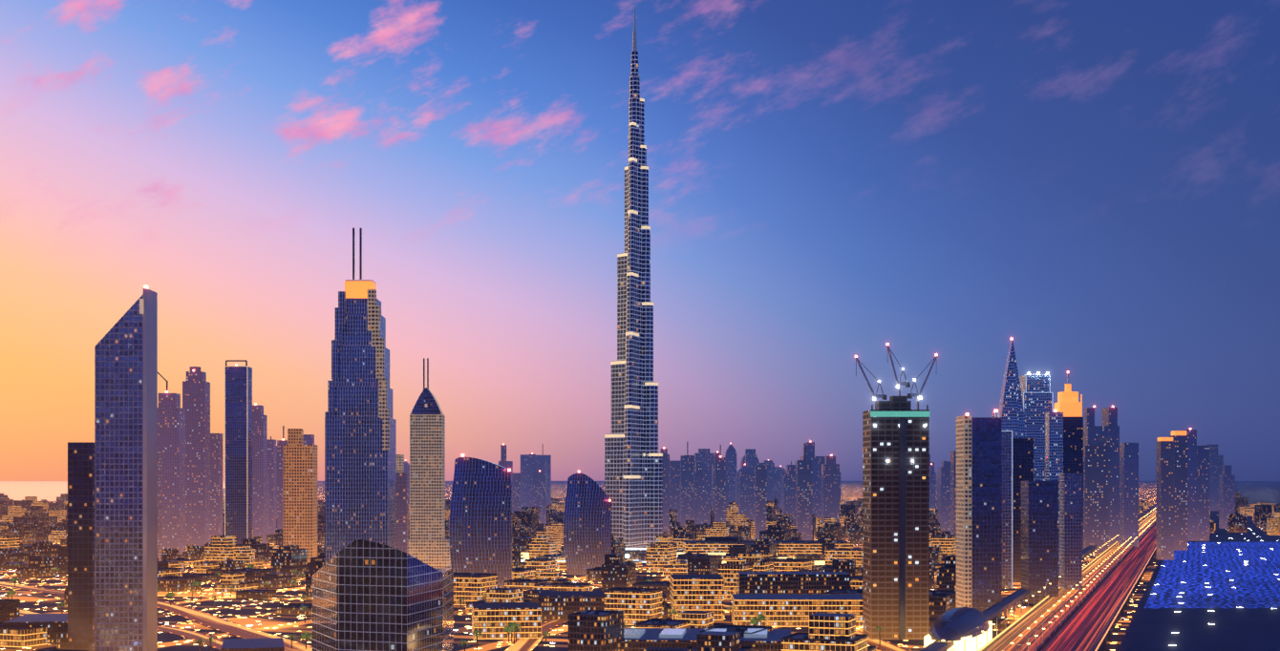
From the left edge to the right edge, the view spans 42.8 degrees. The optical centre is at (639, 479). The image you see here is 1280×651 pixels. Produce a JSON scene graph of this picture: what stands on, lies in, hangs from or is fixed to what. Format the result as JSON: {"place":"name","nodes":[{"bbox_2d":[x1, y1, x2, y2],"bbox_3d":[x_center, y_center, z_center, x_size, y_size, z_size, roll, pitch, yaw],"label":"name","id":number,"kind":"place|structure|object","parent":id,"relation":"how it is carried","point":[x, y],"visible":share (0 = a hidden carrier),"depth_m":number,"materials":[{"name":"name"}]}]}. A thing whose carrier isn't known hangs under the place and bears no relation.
{"place":"outdoors","nodes":[
{"label":"outdoors","id":0,"kind":"place"},
{"bbox_2d":[0,481,224,501],"bbox_3d":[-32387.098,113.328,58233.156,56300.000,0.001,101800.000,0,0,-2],"label":"sea water","id":1,"kind":"structure","parent":0,"point":[22,490],"depth_m":18686.16,"materials":[{"name":"orange liquid"}]},
{"bbox_2d":[94,285,157,650],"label":"blade tower","id":2,"kind":"structure","parent":0,"point":[126,483],"depth_m":975.16,"materials":[{"name":"blue glass"}]},
{"bbox_2d":[448,454,511,588],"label":"sail tower","id":3,"kind":"structure","parent":0,"point":[480,527],"depth_m":1632.72,"materials":[{"name":"blue glass"}]},
{"bbox_2d":[563,470,611,575],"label":"sail tower","id":4,"kind":"structure","parent":0,"point":[587,527],"depth_m":1934.72,"materials":[{"name":"blue glass"}]},
{"bbox_2d":[0,481,1279,650],"bbox_3d":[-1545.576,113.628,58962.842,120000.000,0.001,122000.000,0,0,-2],"label":"ground","id":5,"kind":"structure","parent":0,"point":[1219,590],"depth_m":1501.11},
{"bbox_2d":[67,442,94,650],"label":"dark slab tower","id":6,"kind":"structure","parent":5,"relation":"on","point":[80,545],"depth_m":1053.79,"materials":[{"name":"brown glass"}]},
{"bbox_2d":[157,360,408,562],"bbox_3d":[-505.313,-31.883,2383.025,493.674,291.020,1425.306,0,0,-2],"label":"skyscrapers","id":7,"kind":"structure","parent":5,"relation":"on","point":[189,479],"depth_m":2365.59,"materials":[{"name":"purple"}]},
{"bbox_2d":[324,228,396,564],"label":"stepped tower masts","id":8,"kind":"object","parent":5,"relation":"on","point":[360,462],"visible":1,"depth_m":1477.21,"materials":[{"name":"blue glass"}]},
{"bbox_2d":[312,538,453,650],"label":"glass tower","id":9,"kind":"structure","parent":5,"relation":"on","point":[369,596],"depth_m":579.85,"materials":[{"name":"glass"}]},
{"bbox_2d":[408,358,450,568],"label":"skyscraper","id":10,"kind":"structure","parent":5,"relation":"on","point":[429,545],"depth_m":1877.15,"materials":[{"name":"beige"}]},
{"bbox_2d":[0,496,911,650],"bbox_3d":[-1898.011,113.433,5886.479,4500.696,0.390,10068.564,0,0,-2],"label":"lit roads","id":11,"kind":"structure","parent":5,"relation":"on","point":[215,623],"depth_m":1223.52,"materials":[{"name":"asphalt"}]},
{"bbox_2d":[3,559,941,650],"bbox_3d":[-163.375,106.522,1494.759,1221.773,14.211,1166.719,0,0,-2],"label":"trees","id":12,"kind":"object","parent":5,"relation":"on","point":[507,629],"visible":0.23,"depth_m":1288.53,"materials":[{"name":"brown plant"}]},
{"bbox_2d":[2,540,1007,650],"bbox_3d":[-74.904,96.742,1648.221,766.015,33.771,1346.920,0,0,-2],"label":"low-rise buildings","id":13,"kind":"structure","parent":5,"relation":"on","point":[787,599],"depth_m":1257.78,"materials":[{"name":"beige concrete"}]},
{"bbox_2d":[604,6,662,548],"bbox_3d":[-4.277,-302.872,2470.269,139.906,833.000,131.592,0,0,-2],"label":"tallest skyscraper","id":14,"kind":"structure","parent":5,"relation":"on","point":[633,474],"depth_m":2483.76,"materials":[{"name":"grey"}]},
{"bbox_2d":[0,492,1279,650],"bbox_3d":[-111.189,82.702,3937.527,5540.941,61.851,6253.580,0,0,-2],"label":"blocks","id":15,"kind":"structure","parent":5,"relation":"on","point":[630,597],"depth_m":1835.96,"materials":[{"name":"brown concrete"}]},
{"bbox_2d":[520,548,824,570],"bbox_3d":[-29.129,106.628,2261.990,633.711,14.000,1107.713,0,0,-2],"label":"low-rise buildings","id":16,"kind":"structure","parent":5,"relation":"on","point":[632,553],"depth_m":2258.42,"materials":[{"name":"beige glass"}]},
{"bbox_2d":[267,426,1235,540],"bbox_3d":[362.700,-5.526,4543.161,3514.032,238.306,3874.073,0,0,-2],"label":"distant skyline","id":17,"kind":"structure","parent":5,"relation":"on","point":[702,481],"depth_m":3595.29,"materials":[{"name":"blue"}]},
{"bbox_2d":[854,342,937,639],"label":"tower under construction","id":18,"kind":"structure","parent":5,"relation":"on","point":[895,518],"depth_m":1155.44,"materials":[{"name":"brown concrete"}]},
{"bbox_2d":[956,413,1001,617],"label":"skyscraper","id":19,"kind":"structure","parent":5,"relation":"on","point":[978,513],"depth_m":1341.24,"materials":[{"name":"blue glass"}]},
{"bbox_2d":[919,504,1156,650],"bbox_3d":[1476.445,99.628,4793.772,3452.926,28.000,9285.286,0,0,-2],"label":"metro station","id":20,"kind":"object","parent":5,"relation":"on","point":[953,629],"visible":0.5,"depth_m":1052.65,"materials":[{"name":"grey metal"}]},
{"bbox_2d":[951,508,1156,650],"bbox_3d":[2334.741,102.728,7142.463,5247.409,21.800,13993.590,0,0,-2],"label":"elevated highway","id":21,"kind":"structure","parent":5,"relation":"on","point":[1087,617],"depth_m":1358.82,"materials":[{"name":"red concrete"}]},
{"bbox_2d":[991,338,1209,603],"bbox_3d":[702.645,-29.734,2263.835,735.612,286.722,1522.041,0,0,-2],"label":"skyscrapers","id":22,"kind":"structure","parent":5,"relation":"on","point":[1069,487],"depth_m":2300.96,"materials":[{"name":"blue glass"}]},
{"bbox_2d":[0,0,1279,481],"label":"sky","id":23,"kind":"structure","parent":0,"point":[1093,186],"materials":[{"name":"blue"}]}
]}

